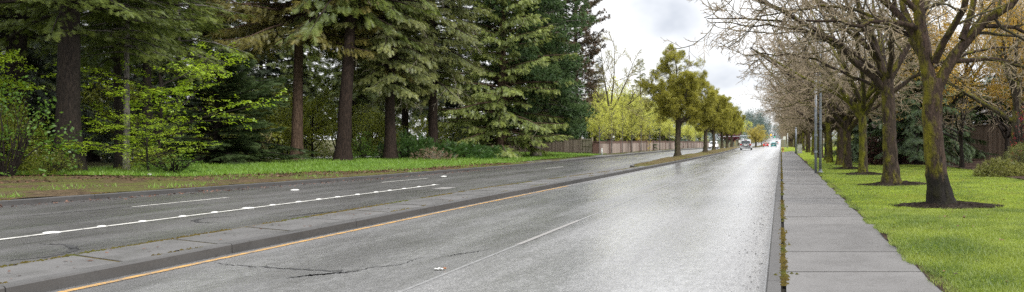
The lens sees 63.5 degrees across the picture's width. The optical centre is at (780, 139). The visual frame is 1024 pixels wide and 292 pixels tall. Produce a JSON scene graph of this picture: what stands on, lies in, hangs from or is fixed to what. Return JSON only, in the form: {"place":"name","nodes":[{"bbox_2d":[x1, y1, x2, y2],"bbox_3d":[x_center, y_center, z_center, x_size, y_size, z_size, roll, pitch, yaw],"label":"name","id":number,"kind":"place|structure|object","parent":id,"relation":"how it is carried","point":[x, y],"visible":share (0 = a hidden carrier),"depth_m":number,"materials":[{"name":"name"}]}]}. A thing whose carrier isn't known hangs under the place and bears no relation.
{"place":"outdoors","nodes":[
{"label":"outdoors","id":0,"kind":"place"},
{"bbox_2d":[7,144,739,198],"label":"ground","id":1,"kind":"structure","parent":0,"point":[96,164],"depth_m":48.11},
{"bbox_2d":[0,98,44,170],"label":"understorey shrub","id":2,"kind":"object","parent":1,"relation":"on","point":[17,140],"visible":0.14,"depth_m":30.41,"materials":[{"name":"green plant"}]},
{"bbox_2d":[0,97,52,168],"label":"understorey shrub","id":3,"kind":"object","parent":1,"relation":"on","point":[21,109],"visible":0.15,"depth_m":32.75,"materials":[{"name":"green plant"}]},
{"bbox_2d":[0,101,64,173],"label":"understorey shrub","id":4,"kind":"object","parent":1,"relation":"on","point":[12,139],"visible":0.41,"depth_m":28.68,"materials":[{"name":"green plant"}]},
{"bbox_2d":[0,75,86,176],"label":"leafy shrub","id":5,"kind":"object","parent":1,"relation":"on","point":[14,164],"visible":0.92,"depth_m":27.45,"materials":[{"name":"green plant"}]},
{"bbox_2d":[0,49,100,160],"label":"maple tree","id":6,"kind":"object","parent":1,"relation":"on","point":[7,57],"visible":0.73,"depth_m":29.20,"materials":[{"name":"green plant"}]},
{"bbox_2d":[0,7,113,148],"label":"fir tree","id":7,"kind":"object","parent":1,"relation":"on","point":[39,65],"visible":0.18,"depth_m":41.00,"materials":[{"name":"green plant"}]},
{"bbox_2d":[0,3,172,169],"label":"fir tree","id":8,"kind":"object","parent":1,"relation":"on","point":[13,18],"visible":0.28,"depth_m":34.25,"materials":[{"name":"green plant"}]},
{"bbox_2d":[28,10,167,162],"bbox_3d":[-43.294,-10.971,47.331,8.224,25.733,9.235,0,0,-32],"label":"fir tree","id":9,"kind":"object","parent":1,"relation":"on","point":[90,156],"visible":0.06,"depth_m":46.81,"materials":[{"name":"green plant"}]},
{"bbox_2d":[31,0,201,169],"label":"fir tree","id":10,"kind":"object","parent":1,"relation":"on","point":[124,32],"visible":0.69,"depth_m":32.12,"materials":[{"name":"green plant"}]},
{"bbox_2d":[0,0,250,171],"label":"fir tree","id":11,"kind":"object","parent":1,"relation":"on","point":[65,16],"visible":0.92,"depth_m":29.39,"materials":[{"name":"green plant"}]},
{"bbox_2d":[80,68,173,148],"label":"understorey tree","id":12,"kind":"object","parent":1,"relation":"on","point":[90,98],"visible":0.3,"depth_m":45.43,"materials":[{"name":"green plant"}]},
{"bbox_2d":[101,1,199,154],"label":"fir tree","id":13,"kind":"object","parent":1,"relation":"on","point":[156,73],"visible":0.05,"depth_m":59.84,"materials":[{"name":"green plant"}]},
{"bbox_2d":[81,0,225,165],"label":"fir tree","id":14,"kind":"object","parent":1,"relation":"on","point":[146,67],"visible":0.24,"depth_m":38.03,"materials":[{"name":"green plant"}]},
{"bbox_2d":[81,0,261,162],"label":"fir tree","id":15,"kind":"object","parent":1,"relation":"on","point":[207,26],"visible":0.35,"depth_m":40.60,"materials":[{"name":"green plant"}]},
{"bbox_2d":[93,48,319,164],"bbox_3d":[-31.378,-1.441,41.662,9.823,7.360,8.899,0,0,-17],"label":"cedar tree","id":16,"kind":"object","parent":1,"relation":"on","point":[230,149],"visible":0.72,"depth_m":41.40,"materials":[{"name":"green plant"}]},
{"bbox_2d":[141,0,281,156],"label":"fir tree","id":17,"kind":"object","parent":1,"relation":"on","point":[206,32],"visible":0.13,"depth_m":49.98,"materials":[{"name":"green plant"}]},
{"bbox_2d":[161,0,291,153],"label":"fir tree","id":18,"kind":"object","parent":1,"relation":"on","point":[252,71],"visible":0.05,"depth_m":59.99,"materials":[{"name":"green plant"}]},
{"bbox_2d":[170,62,291,153],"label":"understorey tree","id":19,"kind":"object","parent":1,"relation":"on","point":[266,116],"visible":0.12,"depth_m":49.92,"materials":[{"name":"green plant"}]},
{"bbox_2d":[220,77,292,147],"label":"understorey tree","id":20,"kind":"object","parent":1,"relation":"on","point":[273,134],"visible":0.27,"depth_m":48.34,"materials":[{"name":"green plant"}]},
{"bbox_2d":[0,161,536,198],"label":"verge","id":21,"kind":"structure","parent":1,"relation":"on","point":[138,183],"depth_m":25.72,"materials":[{"name":"green plant"}]},
{"bbox_2d":[0,162,511,207],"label":"fallen leaves","id":22,"kind":"object","parent":21,"relation":"on","point":[348,171],"visible":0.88,"depth_m":29.84,"materials":[{"name":"brown plant"}]},
{"bbox_2d":[242,0,313,146],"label":"fir tree","id":23,"kind":"object","parent":1,"relation":"on","point":[267,70],"visible":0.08,"depth_m":68.86,"materials":[{"name":"green plant"}]},
{"bbox_2d":[259,110,323,160],"bbox_3d":[-33.717,-0.098,52.122,4.202,3.880,3.722,0,0,14],"label":"understorey shrub","id":24,"kind":"object","parent":1,"relation":"on","point":[309,148],"visible":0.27,"depth_m":51.74,"materials":[{"name":"green plant"}]},
{"bbox_2d":[263,98,333,158],"bbox_3d":[-35.596,-0.647,56.149,4.466,5.174,5.042,0,0,38],"label":"understorey shrub","id":25,"kind":"object","parent":1,"relation":"on","point":[304,132],"visible":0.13,"depth_m":55.90,"materials":[{"name":"green plant"}]},
{"bbox_2d":[267,0,330,133],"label":"fir tree","id":26,"kind":"object","parent":1,"relation":"on","point":[288,72],"visible":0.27,"depth_m":65.72,"materials":[{"name":"green plant"}]},
{"bbox_2d":[0,151,600,197],"bbox_3d":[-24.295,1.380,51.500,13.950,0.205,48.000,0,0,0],"label":"lawn","id":27,"kind":"structure","parent":1,"relation":"on","point":[479,159],"depth_m":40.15,"materials":[{"name":"green plant"}]},
{"bbox_2d":[21,149,84,175],"bbox_3d":[-27.044,0.881,28.250,1.675,1.132,1.891,0,0,29],"label":"understorey shrub","id":28,"kind":"object","parent":27,"relation":"on","point":[60,168],"visible":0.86,"depth_m":28.05,"materials":[{"name":"green plant"}]},
{"bbox_2d":[33,0,191,168],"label":"fir tree","id":29,"kind":"object","parent":27,"relation":"on","point":[115,63],"visible":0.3,"depth_m":33.48,"materials":[{"name":"green plant"}]},
{"bbox_2d":[57,107,220,169],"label":"maple tree","id":30,"kind":"object","parent":27,"relation":"on","point":[145,145],"visible":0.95,"depth_m":29.29,"materials":[{"name":"green plant"}]},
{"bbox_2d":[117,147,180,171],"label":"understorey shrub","id":31,"kind":"object","parent":27,"relation":"on","point":[139,158],"visible":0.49,"depth_m":30.41,"materials":[{"name":"green plant"}]},
{"bbox_2d":[41,41,287,166],"bbox_3d":[-27.102,-1.597,33.244,8.114,6.227,7.478,0,0,39],"label":"maple tree","id":32,"kind":"object","parent":27,"relation":"on","point":[159,91],"visible":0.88,"depth_m":32.79,"materials":[{"name":"green plant"}]},
{"bbox_2d":[134,153,212,173],"bbox_3d":[-23.882,0.988,29.880,2.076,1.012,2.367,0,0,-2],"label":"leafy shrub","id":33,"kind":"object","parent":27,"relation":"on","point":[172,167],"visible":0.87,"depth_m":29.74,"materials":[{"name":"green plant"}]},
{"bbox_2d":[275,0,440,160],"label":"fir tree","id":34,"kind":"object","parent":27,"relation":"on","point":[343,150],"visible":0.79,"depth_m":47.37,"materials":[{"name":"green plant"}]},
{"bbox_2d":[351,131,378,158],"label":"leafy shrub","id":35,"kind":"object","parent":27,"relation":"on","point":[363,153],"visible":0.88,"depth_m":50.07,"materials":[{"name":"green plant"}]},
{"bbox_2d":[358,110,410,150],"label":"understorey tree","id":36,"kind":"object","parent":27,"relation":"on","point":[377,122],"visible":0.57,"depth_m":53.90,"materials":[{"name":"green plant"}]},
{"bbox_2d":[330,0,457,158],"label":"spruce tree","id":37,"kind":"object","parent":27,"relation":"on","point":[389,86],"visible":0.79,"depth_m":50.12,"materials":[{"name":"green plant"}]},
{"bbox_2d":[372,127,444,158],"bbox_3d":[-25.608,0.533,52.583,4.723,2.934,3.141,0,0,-40],"label":"evergreen shrub","id":38,"kind":"object","parent":27,"relation":"on","point":[414,147],"visible":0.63,"depth_m":52.23,"materials":[{"name":"green plant"}]},
{"bbox_2d":[410,146,457,159],"bbox_3d":[-23.202,0.983,50.817,3.296,1.173,1.828,0,0,0],"label":"dead brush","id":39,"kind":"object","parent":27,"relation":"on","point":[432,156],"visible":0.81,"depth_m":50.71,"materials":[{"name":"beige plant"}]},
{"bbox_2d":[376,0,494,149],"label":"spruce tree","id":40,"kind":"object","parent":27,"relation":"on","point":[433,35],"visible":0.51,"depth_m":54.58,"materials":[{"name":"green plant"}]},
{"bbox_2d":[413,138,502,158],"bbox_3d":[-22.712,0.797,53.346,6.539,1.878,3.533,0,0,0],"label":"evergreen shrub","id":41,"kind":"object","parent":27,"relation":"on","point":[460,147],"visible":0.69,"depth_m":53.13,"materials":[{"name":"green plant"}]},
{"bbox_2d":[412,0,579,158],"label":"cedar tree","id":42,"kind":"object","parent":27,"relation":"on","point":[497,99],"visible":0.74,"depth_m":59.80,"materials":[{"name":"green plant"}]},
{"bbox_2d":[469,0,598,155],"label":"sequoia tree","id":43,"kind":"object","parent":27,"relation":"on","point":[563,70],"visible":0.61,"depth_m":62.35,"materials":[{"name":"green plant"}]},
{"bbox_2d":[187,0,417,160],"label":"fir tree","id":44,"kind":"object","parent":1,"relation":"on","point":[265,21],"visible":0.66,"depth_m":47.75,"materials":[{"name":"green plant"}]},
{"bbox_2d":[293,45,332,150],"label":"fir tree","id":45,"kind":"object","parent":1,"relation":"on","point":[320,63],"visible":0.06,"depth_m":92.05,"materials":[{"name":"green plant"}]},
{"bbox_2d":[280,85,352,159],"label":"understorey tree","id":46,"kind":"object","parent":1,"relation":"on","point":[309,112],"visible":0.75,"depth_m":51.36,"materials":[{"name":"green plant"}]},
{"bbox_2d":[313,111,369,158],"bbox_3d":[-31.337,-0.258,53.944,3.722,4.204,4.202,0,0,-42],"label":"understorey shrub","id":47,"kind":"object","parent":1,"relation":"on","point":[334,137],"visible":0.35,"depth_m":53.91,"materials":[{"name":"green plant"}]},
{"bbox_2d":[304,14,384,152],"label":"fir tree","id":48,"kind":"object","parent":1,"relation":"on","point":[355,100],"visible":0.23,"depth_m":63.32,"materials":[{"name":"green plant"}]},
{"bbox_2d":[351,102,384,155],"bbox_3d":[-32.646,-0.543,60.100,4.466,4.850,5.042,0,0,15],"label":"understorey shrub","id":49,"kind":"object","parent":1,"relation":"on","point":[367,126],"visible":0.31,"depth_m":59.62,"materials":[{"name":"green plant"}]},
{"bbox_2d":[353,0,460,155],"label":"spruce tree","id":50,"kind":"object","parent":1,"relation":"on","point":[404,119],"visible":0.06,"depth_m":57.77,"materials":[{"name":"green plant"}]},
{"bbox_2d":[409,115,449,154],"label":"bush","id":51,"kind":"object","parent":1,"relation":"on","point":[416,131],"visible":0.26,"depth_m":62.59,"materials":[{"name":"white plant"}]},
{"bbox_2d":[409,0,493,152],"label":"fir tree","id":52,"kind":"object","parent":1,"relation":"on","point":[449,103],"visible":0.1,"depth_m":71.29,"materials":[{"name":"green plant"}]},
{"bbox_2d":[509,138,580,152],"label":"wooden fence","id":53,"kind":"object","parent":1,"relation":"on","point":[571,145],"visible":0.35,"depth_m":78.53,"materials":[{"name":"brown wood"}]},
{"bbox_2d":[546,0,610,124],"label":"pine tree","id":54,"kind":"object","parent":1,"relation":"on","point":[592,52],"visible":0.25,"depth_m":85.58,"materials":[{"name":"green plant"}]},
{"bbox_2d":[586,93,611,153],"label":"young tree","id":55,"kind":"object","parent":1,"relation":"on","point":[601,120],"visible":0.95,"depth_m":74.56,"materials":[{"name":"green plant"}]},
{"bbox_2d":[600,101,626,152],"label":"young tree","id":56,"kind":"object","parent":1,"relation":"on","point":[614,126],"visible":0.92,"depth_m":79.87,"materials":[{"name":"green plant"}]},
{"bbox_2d":[583,26,651,140],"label":"bare tree","id":57,"kind":"object","parent":1,"relation":"on","point":[615,83],"visible":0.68,"depth_m":91.02,"materials":[{"name":"yellow plant"}]},
{"bbox_2d":[614,86,629,152],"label":"young tree","id":58,"kind":"object","parent":1,"relation":"on","point":[622,112],"visible":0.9,"depth_m":85.58,"materials":[{"name":"green plant"}]},
{"bbox_2d":[603,93,659,148],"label":"leafy tree","id":59,"kind":"object","parent":1,"relation":"on","point":[630,96],"visible":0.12,"depth_m":108.64,"materials":[{"name":"green plant"}]},
{"bbox_2d":[620,108,644,151],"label":"young tree","id":60,"kind":"object","parent":1,"relation":"on","point":[633,126],"visible":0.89,"depth_m":90.85,"materials":[{"name":"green plant"}]},
{"bbox_2d":[592,140,708,153],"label":"boundary wall","id":61,"kind":"structure","parent":1,"relation":"on","point":[617,146],"depth_m":96.33,"materials":[{"name":"beige concrete"}]},
{"bbox_2d":[0,139,772,265],"bbox_3d":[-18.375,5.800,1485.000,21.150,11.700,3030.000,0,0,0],"label":"road","id":62,"kind":"structure","parent":0,"point":[25,223],"depth_m":18.44,"materials":[{"name":"grey asphalt"}]},
{"bbox_2d":[0,184,438,239],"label":"lane marking","id":63,"kind":"object","parent":62,"relation":"on","point":[197,214],"visible":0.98,"depth_m":16.44,"materials":[{"name":"white paint"}]},
{"bbox_2d":[0,143,753,205],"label":"kerb","id":64,"kind":"structure","parent":62,"relation":"on","point":[90,196],"depth_m":25.70,"materials":[{"name":"concrete"}]},
{"bbox_2d":[48,139,780,291],"bbox_3d":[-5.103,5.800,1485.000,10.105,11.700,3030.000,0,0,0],"label":"road","id":65,"kind":"structure","parent":0,"point":[680,236],"depth_m":11.61,"materials":[{"name":"grey asphalt"}]},
{"bbox_2d":[59,186,565,291],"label":"lane marking","id":66,"kind":"object","parent":65,"relation":"on","point":[87,286],"visible":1,"depth_m":11.06,"materials":[{"name":"yellow paint"}]},
{"bbox_2d":[0,166,642,282],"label":"median strip","id":67,"kind":"object","parent":65,"relation":"on","point":[22,271],"visible":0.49,"depth_m":11.72,"materials":[{"name":"grey concrete"}]},
{"bbox_2d":[0,166,648,291],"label":"kerb","id":68,"kind":"structure","parent":65,"relation":"on","point":[56,281],"depth_m":11.01,"materials":[{"name":"concrete"}]},
{"bbox_2d":[398,151,751,291],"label":"lane joint","id":69,"kind":"object","parent":65,"relation":"on","point":[509,247],"visible":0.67,"depth_m":10.39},
{"bbox_2d":[630,148,737,168],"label":"kerb","id":70,"kind":"structure","parent":65,"relation":"on","point":[664,164],"depth_m":55.09,"materials":[{"name":"concrete"}]},
{"bbox_2d":[634,147,738,165],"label":"median bed","id":71,"kind":"object","parent":70,"relation":"on","point":[665,160],"visible":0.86,"depth_m":60.11,"materials":[{"name":"soil"}]},
{"bbox_2d":[636,42,718,155],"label":"median tree","id":72,"kind":"object","parent":71,"relation":"on","point":[671,96],"visible":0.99,"depth_m":60.74,"materials":[{"name":"green plant"}]},
{"bbox_2d":[688,78,730,151],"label":"median tree","id":73,"kind":"object","parent":71,"relation":"on","point":[706,125],"visible":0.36,"depth_m":83.04,"materials":[{"name":"green plant"}]},
{"bbox_2d":[696,89,733,149],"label":"median tree","id":74,"kind":"object","parent":71,"relation":"on","point":[712,130],"visible":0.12,"depth_m":103.81,"materials":[{"name":"green plant"}]},
{"bbox_2d":[715,95,739,147],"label":"median tree","id":75,"kind":"object","parent":71,"relation":"on","point":[735,114],"visible":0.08,"depth_m":120.35,"materials":[{"name":"green plant"}]},
{"bbox_2d":[717,103,744,147],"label":"median tree","id":76,"kind":"object","parent":71,"relation":"on","point":[739,121],"visible":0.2,"depth_m":136.49,"materials":[{"name":"green plant"}]},
{"bbox_2d":[766,147,780,291],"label":"kerb","id":77,"kind":"structure","parent":65,"relation":"on","point":[773,280],"depth_m":10.73,"materials":[{"name":"concrete"}]},
{"bbox_2d":[3,0,1022,139],"label":"sky","id":78,"kind":"structure","parent":0,"point":[635,23],"materials":[{"name":"white"}]},
{"bbox_2d":[313,140,836,146],"bbox_3d":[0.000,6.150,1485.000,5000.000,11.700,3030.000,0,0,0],"label":"ground","id":79,"kind":"structure","parent":0,"point":[782,143],"depth_m":475.02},
{"bbox_2d":[613,94,836,144],"bbox_3d":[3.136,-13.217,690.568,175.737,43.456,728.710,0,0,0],"label":"treeline","id":80,"kind":"object","parent":79,"relation":"on","point":[759,119],"visible":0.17,"depth_m":651.87,"materials":[{"name":"green plant"}]},
{"bbox_2d":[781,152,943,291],"bbox_3d":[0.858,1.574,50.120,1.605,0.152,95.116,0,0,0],"label":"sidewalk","id":81,"kind":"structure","parent":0,"point":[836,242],"depth_m":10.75,"materials":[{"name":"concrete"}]},
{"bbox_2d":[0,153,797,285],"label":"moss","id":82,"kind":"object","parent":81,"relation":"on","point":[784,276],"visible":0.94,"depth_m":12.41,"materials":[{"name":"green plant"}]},
{"bbox_2d":[788,147,1023,291],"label":"lawn","id":83,"kind":"structure","parent":0,"point":[808,157],"depth_m":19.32,"materials":[{"name":"plant"}]},
{"bbox_2d":[739,80,835,151],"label":"street tree","id":84,"kind":"object","parent":83,"relation":"on","point":[808,148],"visible":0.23,"depth_m":86.36,"materials":[{"name":"brown plant"}]},
{"bbox_2d":[746,9,871,162],"bbox_3d":[3.138,-3.858,49.614,10.656,10.922,7.682,0,0,-36],"label":"street tree","id":85,"kind":"object","parent":83,"relation":"on","point":[829,158],"visible":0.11,"depth_m":48.45,"materials":[{"name":"brown plant"}]},
{"bbox_2d":[766,29,863,157],"bbox_3d":[2.627,-3.517,58.184,8.214,10.302,13.554,0,0,-2],"label":"street tree","id":86,"kind":"object","parent":83,"relation":"on","point":[800,96],"visible":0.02,"depth_m":58.70,"materials":[{"name":"brown plant"}]},
{"bbox_2d":[814,73,817,172],"bbox_3d":[1.580,-0.710,34.500,0.164,4.620,0.160,0,0,0],"label":"street pole","id":87,"kind":"object","parent":83,"relation":"on","point":[815,140],"visible":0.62,"depth_m":34.45,"materials":[{"name":"grey metal"}]},
{"bbox_2d":[756,54,879,159],"bbox_3d":[2.902,-2.466,54.383,11.296,8.120,6.902,0,0,40],"label":"street tree","id":88,"kind":"object","parent":83,"relation":"on","point":[812,123],"visible":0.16,"depth_m":53.91,"materials":[{"name":"brown plant"}]},
{"bbox_2d":[818,13,822,172],"bbox_3d":[0.340,-3.473,34.700,3.180,10.145,0.280,0,0,0],"label":"street pole","id":89,"kind":"object","parent":83,"relation":"on","point":[820,135],"visible":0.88,"depth_m":34.66,"materials":[{"name":"grey metal"}]},
{"bbox_2d":[729,16,933,165],"bbox_3d":[2.799,-2.870,43.323,11.649,8.948,7.117,0,0,-3],"label":"street tree","id":90,"kind":"object","parent":83,"relation":"on","point":[834,124],"visible":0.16,"depth_m":43.11,"materials":[{"name":"brown plant"}]},
{"bbox_2d":[663,0,1023,183],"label":"street tree","id":91,"kind":"object","parent":83,"relation":"on","point":[886,72],"visible":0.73,"depth_m":24.22,"materials":[{"name":"brown plant"}]},
{"bbox_2d":[737,0,955,172],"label":"street tree","id":92,"kind":"object","parent":83,"relation":"on","point":[861,108],"visible":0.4,"depth_m":31.43,"materials":[{"name":"brown plant"}]},
{"bbox_2d":[735,0,975,167],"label":"street tree","id":93,"kind":"object","parent":83,"relation":"on","point":[844,121],"visible":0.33,"depth_m":37.50,"materials":[{"name":"brown plant"}]},
{"bbox_2d":[822,54,905,161],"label":"cedar tree","id":94,"kind":"object","parent":83,"relation":"on","point":[855,132],"visible":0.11,"depth_m":49.43,"materials":[{"name":"green plant"}]},
{"bbox_2d":[715,0,1023,206],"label":"street tree","id":95,"kind":"object","parent":83,"relation":"on","point":[939,190],"visible":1,"depth_m":16.77,"materials":[{"name":"brown plant"}]},
{"bbox_2d":[868,158,1023,178],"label":"mulch","id":96,"kind":"object","parent":83,"relation":"on","point":[971,165],"visible":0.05,"depth_m":42.90,"materials":[{"name":"brown plant"}]},
{"bbox_2d":[867,133,882,164],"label":"red brown shrub","id":97,"kind":"object","parent":96,"relation":"on","point":[872,155],"visible":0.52,"depth_m":43.88,"materials":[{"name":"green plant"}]},
{"bbox_2d":[851,21,985,165],"bbox_3d":[8.137,-2.274,43.361,7.398,9.362,7.241,0,0,-36],"label":"cedar tree","id":98,"kind":"object","parent":96,"relation":"on","point":[914,134],"visible":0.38,"depth_m":42.64,"materials":[{"name":"green plant"}]},
{"bbox_2d":[862,0,1023,165],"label":"budding tree","id":99,"kind":"object","parent":96,"relation":"on","point":[1015,103],"visible":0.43,"depth_m":35.11,"materials":[{"name":"brown plant"}]},
{"bbox_2d":[900,36,987,162],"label":"cedar tree","id":100,"kind":"object","parent":96,"relation":"on","point":[984,142],"visible":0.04,"depth_m":48.33,"materials":[{"name":"green plant"}]},
{"bbox_2d":[914,96,980,167],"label":"garden tree","id":101,"kind":"object","parent":96,"relation":"on","point":[960,128],"visible":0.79,"depth_m":38.11,"materials":[{"name":"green plant"}]},
{"bbox_2d":[896,0,1023,161],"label":"budding tree","id":102,"kind":"object","parent":96,"relation":"on","point":[966,68],"visible":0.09,"depth_m":45.58,"materials":[{"name":"yellow plant"}]},
{"bbox_2d":[950,71,1012,158],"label":"cedar tree","id":103,"kind":"object","parent":96,"relation":"on","point":[979,108],"visible":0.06,"depth_m":55.27,"materials":[{"name":"green plant"}]},
{"bbox_2d":[958,124,1023,158],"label":"wooden fence","id":104,"kind":"object","parent":96,"relation":"on","point":[995,139],"visible":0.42,"depth_m":52.76,"materials":[{"name":"brown wood"}]},
{"bbox_2d":[962,87,1023,158],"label":"garden tree","id":105,"kind":"object","parent":96,"relation":"on","point":[1007,134],"visible":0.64,"depth_m":41.35,"materials":[{"name":"brown plant"}]},
{"bbox_2d":[973,157,1023,176],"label":"shrub","id":106,"kind":"object","parent":96,"relation":"on","point":[1000,170],"visible":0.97,"depth_m":29.70,"materials":[{"name":"green plant"}]},
{"bbox_2d":[1010,106,1023,161],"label":"red shrub","id":107,"kind":"object","parent":96,"relation":"on","point":[1021,138],"visible":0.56,"depth_m":34.15,"materials":[{"name":"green plant"}]},
{"bbox_2d":[889,201,1003,209],"bbox_3d":[3.759,1.431,16.892,2.739,0.159,1.599,0,0,0],"label":"mulch ring","id":108,"kind":"object","parent":83,"relation":"on","point":[963,205],"visible":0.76,"depth_m":16.59,"materials":[{"name":"brown soil"}]},
{"bbox_2d":[972,51,1023,125],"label":"cedar tree","id":109,"kind":"object","parent":83,"relation":"on","point":[988,82],"visible":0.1,"depth_m":56.54,"materials":[{"name":"green plant"}]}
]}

